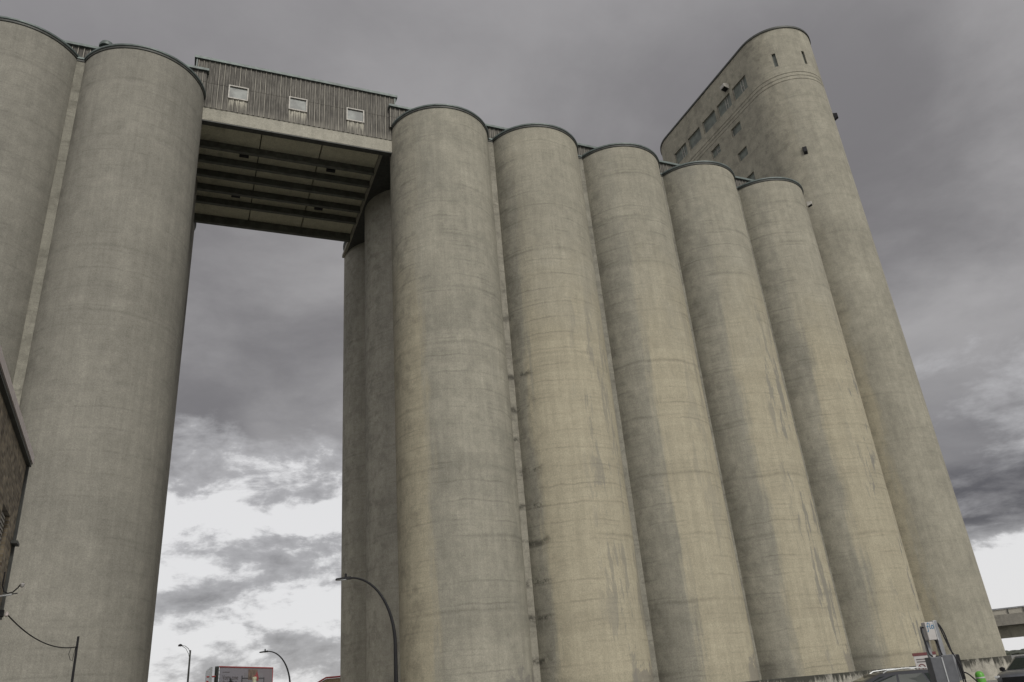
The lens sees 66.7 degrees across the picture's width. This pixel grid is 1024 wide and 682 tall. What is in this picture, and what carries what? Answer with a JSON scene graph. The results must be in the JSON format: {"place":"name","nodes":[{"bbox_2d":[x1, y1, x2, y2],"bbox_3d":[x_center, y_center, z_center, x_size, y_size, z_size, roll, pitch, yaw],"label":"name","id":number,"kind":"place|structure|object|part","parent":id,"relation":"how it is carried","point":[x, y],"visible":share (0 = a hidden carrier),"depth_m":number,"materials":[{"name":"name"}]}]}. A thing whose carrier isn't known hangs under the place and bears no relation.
{"place":"outdoors","nodes":[
{"label":"outdoors","id":0,"kind":"place"},
{"bbox_2d":[318,676,339,681],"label":"building","id":1,"kind":"structure","parent":0,"point":[333,679],"depth_m":90.04,"materials":[{"name":"red paint"}]},
{"bbox_2d":[0,0,1023,681],"label":"sky","id":2,"kind":"structure","parent":0,"point":[926,96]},
{"bbox_2d":[746,661,975,681],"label":"silo plinth","id":3,"kind":"structure","parent":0,"point":[846,676],"depth_m":51.64,"materials":[{"name":"concrete"}]},
{"bbox_2d":[340,242,365,681],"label":"grain silo","id":4,"kind":"object","parent":3,"relation":"on","point":[353,623],"visible":0.22,"depth_m":65.42,"materials":[{"name":"concrete"}]},
{"bbox_2d":[365,190,399,681],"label":"grain silo","id":5,"kind":"object","parent":3,"relation":"on","point":[381,529],"visible":0.16,"depth_m":58.11,"materials":[{"name":"concrete"}]},
{"bbox_2d":[342,155,389,257],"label":"slab overhang","id":6,"kind":"object","parent":5,"relation":"attached to","point":[379,181],"visible":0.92,"depth_m":66.97,"materials":[{"name":"concrete"}]},
{"bbox_2d":[390,104,533,681],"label":"grain silo","id":7,"kind":"object","parent":3,"relation":"on","point":[463,611],"visible":0.94,"depth_m":50.47,"materials":[{"name":"concrete"}]},
{"bbox_2d":[488,123,653,681],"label":"grain silo","id":8,"kind":"object","parent":3,"relation":"on","point":[585,611],"visible":0.87,"depth_m":53.28,"materials":[{"name":"concrete"}]},
{"bbox_2d":[578,143,759,681],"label":"grain silo","id":9,"kind":"object","parent":3,"relation":"on","point":[696,621],"visible":0.79,"depth_m":56.03,"materials":[{"name":"concrete"}]},
{"bbox_2d":[388,103,752,186],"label":"roof gallery","id":10,"kind":"object","parent":9,"relation":"on","point":[396,112],"visible":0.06,"depth_m":66.03,"materials":[{"name":"grey metal"}]},
{"bbox_2d":[660,160,853,679],"bbox_3d":[18.205,4.771,63.923,8.535,42.020,8.240,5,-26,-21],"label":"grain silo","id":11,"kind":"object","parent":3,"relation":"on","point":[796,628],"visible":0.67,"depth_m":58.95,"materials":[{"name":"concrete"}]},
{"bbox_2d":[736,177,932,670],"bbox_3d":[25.569,5.532,66.768,8.415,41.800,8.240,5,-26,-21],"label":"grain silo","id":12,"kind":"object","parent":3,"relation":"on","point":[881,613],"visible":0.66,"depth_m":61.90,"materials":[{"name":"concrete"}]},
{"bbox_2d":[806,201,812,207],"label":"wall lamp","id":13,"kind":"object","parent":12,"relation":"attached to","point":[809,204],"visible":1,"depth_m":72.63,"materials":[{"name":"white metal"}]},
{"bbox_2d":[986,654,1023,681],"bbox_3d":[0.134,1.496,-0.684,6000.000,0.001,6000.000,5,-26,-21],"label":"ground","id":14,"kind":"structure","parent":0,"point":[1012,656],"depth_m":219.30,"materials":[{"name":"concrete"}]},
{"bbox_2d":[0,345,34,619],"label":"brick building","id":15,"kind":"structure","parent":14,"relation":"on","point":[17,456],"depth_m":16.05,"materials":[{"name":"brick"}]},
{"bbox_2d":[0,512,4,539],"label":"louvred window","id":16,"kind":"structure","parent":15,"relation":"in","point":[2,515],"depth_m":16.01,"materials":[{"name":"black metal"}]},
{"bbox_2d":[0,610,8,616],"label":"cable anchor","id":17,"kind":"object","parent":15,"relation":"attached to","point":[2,613],"visible":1,"depth_m":16.16,"materials":[{"name":"white metal"}]},
{"bbox_2d":[8,615,76,647],"bbox_3d":[-10.822,6.789,18.040,0.026,0.475,4.287,-1,-25,-10],"label":"overhead cable","id":18,"kind":"object","parent":17,"relation":"attached to","point":[36,638],"visible":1,"depth_m":17.51,"materials":[{"name":"black metal"}]},
{"bbox_2d":[0,572,24,596],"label":"wall bracket","id":19,"kind":"object","parent":15,"relation":"attached to","point":[21,585],"depth_m":16.11,"materials":[{"name":"black metal"}]},
{"bbox_2d":[68,636,79,681],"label":"thin pole","id":20,"kind":"object","parent":14,"relation":"on","point":[74,662],"visible":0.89,"depth_m":19.76,"materials":[{"name":"black metal"}]},
{"bbox_2d":[178,644,190,681],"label":"street lamp","id":21,"kind":"object","parent":14,"relation":"on","point":[180,645],"visible":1,"depth_m":97.57,"materials":[{"name":"metal"}]},
{"bbox_2d":[205,666,272,681],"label":"billboard","id":22,"kind":"object","parent":14,"relation":"on","point":[243,674],"visible":0.91,"depth_m":104.20,"materials":[{"name":"paper"}]},
{"bbox_2d":[335,573,397,681],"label":"street lamp","id":23,"kind":"object","parent":14,"relation":"on","point":[392,624],"visible":1,"depth_m":29.47,"materials":[{"name":"black metal"}]},
{"bbox_2d":[853,667,930,681],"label":"parked car","id":24,"kind":"object","parent":14,"relation":"on","point":[911,674],"visible":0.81,"depth_m":25.55,"materials":[{"name":"grey paint"}]},
{"bbox_3d":[11.892,11.165,25.381,1.457,0.393,0.218,-5,-24,-1],"label":"side window","id":25,"kind":"part","parent":24,"relation":"part of","materials":[{"name":"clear glass"}]},
{"bbox_3d":[13.058,11.061,25.384,0.972,0.393,0.199,-5,-24,-1],"label":"side window","id":26,"kind":"part","parent":24,"relation":"part of","materials":[{"name":"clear glass"}]},
{"bbox_2d":[912,651,935,668],"bbox_3d":[14.949,12.123,27.758,0.840,1.900,0.092,-5,-24,0],"label":"parking sign","id":27,"kind":"object","parent":14,"relation":"on","point":[919,659],"visible":0.52,"depth_m":28.04,"materials":[{"name":"metal"}]},
{"bbox_2d":[920,620,977,681],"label":"charging station","id":28,"kind":"object","parent":14,"relation":"on","point":[942,666],"visible":1,"depth_m":20.72,"materials":[{"name":"metal"}]},
{"bbox_2d":[960,677,996,681],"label":"kerb","id":29,"kind":"structure","parent":14,"relation":"on","point":[988,679],"depth_m":53.82,"materials":[{"name":"concrete"}]},
{"bbox_2d":[975,671,985,681],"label":"bollard","id":30,"kind":"object","parent":14,"relation":"on","point":[979,676],"visible":1,"depth_m":21.00,"materials":[{"name":"green plastic"}]},
{"bbox_2d":[992,606,1023,638],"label":"overpass","id":31,"kind":"object","parent":14,"relation":"on","point":[1010,622],"visible":0.19,"depth_m":129.13,"materials":[{"name":"concrete"}]},
{"bbox_2d":[994,655,1023,681],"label":"parked car","id":32,"kind":"object","parent":14,"relation":"on","point":[1013,671],"visible":1,"depth_m":35.36,"materials":[{"name":"metal"}]},
{"bbox_2d":[1005,649,1023,654],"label":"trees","id":33,"kind":"object","parent":14,"relation":"on","point":[1016,652],"visible":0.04,"depth_m":469.88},
{"bbox_3d":[-29.651,23.840,43.930,17.040,1.330,26.620,5,-26,-21],"label":"silo plinth","id":34,"kind":"object","parent":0,"visible":0},
{"bbox_2d":[0,16,79,384],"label":"grain silo","id":35,"kind":"object","parent":34,"relation":"on","point":[37,67],"visible":0.68,"depth_m":47.47,"materials":[{"name":"grey concrete"}]},
{"bbox_2d":[63,40,208,90],"bbox_3d":[-32.045,-17.319,59.366,16.150,2.110,12.350,5,-26,-21],"label":"roof gallery","id":36,"kind":"object","parent":35,"relation":"on","point":[84,50],"visible":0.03,"depth_m":54.79,"materials":[{"name":"grey metal"}]},
{"bbox_2d":[99,40,112,46],"bbox_3d":[-28.988,-20.956,55.644,1.000,0.900,1.000,5,-26,-21],"label":"roof ventilator","id":37,"kind":"object","parent":36,"relation":"on","point":[103,43],"visible":0.4,"depth_m":55.33,"materials":[{"name":"metal"}]},
{"bbox_2d":[0,43,205,681],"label":"grain silo","id":38,"kind":"object","parent":34,"relation":"on","point":[94,380],"visible":0.97,"depth_m":43.67,"materials":[{"name":"grey concrete"}]},
{"bbox_2d":[143,176,197,681],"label":"grain silo","id":39,"kind":"object","parent":34,"relation":"on","point":[164,487],"visible":0.02,"depth_m":53.83,"materials":[{"name":"grey concrete"}]},
{"bbox_2d":[194,55,396,241],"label":"bridge house","id":40,"kind":"structure","parent":39,"relation":"on","point":[287,153],"depth_m":61.67,"materials":[{"name":"concrete"}]},
{"bbox_2d":[228,85,248,101],"bbox_3d":[-20.475,-18.490,58.247,1.420,1.260,0.270,5,-26,-21],"label":"window","id":41,"kind":"structure","parent":40,"relation":"in","point":[239,93],"depth_m":58.24,"materials":[{"name":"white glass"}]},
{"bbox_2d":[288,96,307,112],"bbox_3d":[-16.450,-18.128,59.829,1.380,1.260,0.270,5,-26,-21],"label":"window","id":42,"kind":"structure","parent":40,"relation":"in","point":[297,104],"depth_m":59.83,"materials":[{"name":"white glass"}]},
{"bbox_2d":[346,107,363,123],"bbox_3d":[-12.378,-17.762,61.429,1.400,1.260,0.270,5,-26,-21],"label":"window","id":43,"kind":"structure","parent":40,"relation":"in","point":[355,115],"depth_m":61.41,"materials":[{"name":"white glass"}]},
{"bbox_2d":[146,222,195,681],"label":"grain silo","id":44,"kind":"object","parent":34,"relation":"on","point":[156,586],"visible":0.06,"depth_m":61.71,"materials":[{"name":"grey concrete"}]},
{"label":"yard","id":45,"kind":"structure","parent":0,"visible":0},
{"bbox_2d":[259,649,290,681],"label":"street lamp","id":46,"kind":"object","parent":45,"relation":"on","point":[264,651],"visible":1,"depth_m":55.03,"materials":[{"name":"black metal"}]},
{"bbox_2d":[660,25,1011,677],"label":"tall tower","id":47,"kind":"structure","parent":45,"relation":"on","point":[768,113],"depth_m":74.28,"materials":[{"name":"concrete"}]},
{"bbox_2d":[676,143,687,163],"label":"window","id":48,"kind":"structure","parent":47,"relation":"in","point":[683,151],"depth_m":100.11,"materials":[{"name":"grey glass"}]},
{"bbox_2d":[689,128,701,149],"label":"window","id":49,"kind":"structure","parent":47,"relation":"in","point":[696,137],"depth_m":97.52,"materials":[{"name":"grey glass"}]},
{"bbox_2d":[703,111,716,132],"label":"window","id":50,"kind":"structure","parent":47,"relation":"in","point":[711,120],"depth_m":94.85,"materials":[{"name":"grey glass"}]},
{"bbox_2d":[713,145,720,157],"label":"window","id":51,"kind":"structure","parent":47,"relation":"in","point":[717,150],"depth_m":93.06,"materials":[{"name":"grey glass"}]},
{"bbox_2d":[720,83,728,91],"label":"wall lamp","id":52,"kind":"object","parent":47,"relation":"attached to","point":[724,87],"visible":1,"depth_m":91.48,"materials":[{"name":"white metal"}]},
{"bbox_2d":[718,94,731,116],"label":"window","id":53,"kind":"structure","parent":47,"relation":"in","point":[726,103],"depth_m":92.29,"materials":[{"name":"grey glass"}]},
{"bbox_2d":[732,123,741,135],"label":"window","id":54,"kind":"structure","parent":47,"relation":"in","point":[738,127],"depth_m":89.79,"materials":[{"name":"grey glass"}]},
{"bbox_2d":[733,76,747,99],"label":"window","id":55,"kind":"structure","parent":47,"relation":"in","point":[742,85],"depth_m":89.78,"materials":[{"name":"grey glass"}]},
{"bbox_2d":[739,147,747,160],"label":"window","id":56,"kind":"structure","parent":47,"relation":"in","point":[744,153],"depth_m":88.23,"materials":[{"name":"grey glass"}]},
{"bbox_2d":[748,173,755,179],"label":"window","id":57,"kind":"structure","parent":47,"relation":"in","point":[752,176],"depth_m":86.42,"materials":[{"name":"grey glass"}]},
{"bbox_2d":[772,54,777,66],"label":"window","id":58,"kind":"structure","parent":47,"relation":"in","point":[773,56],"depth_m":86.29,"materials":[{"name":"glass"}]},
{"bbox_2d":[802,146,807,154],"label":"wall lamp","id":59,"kind":"object","parent":47,"relation":"attached to","point":[805,150],"visible":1,"depth_m":80.49,"materials":[{"name":"black metal"}]}
]}

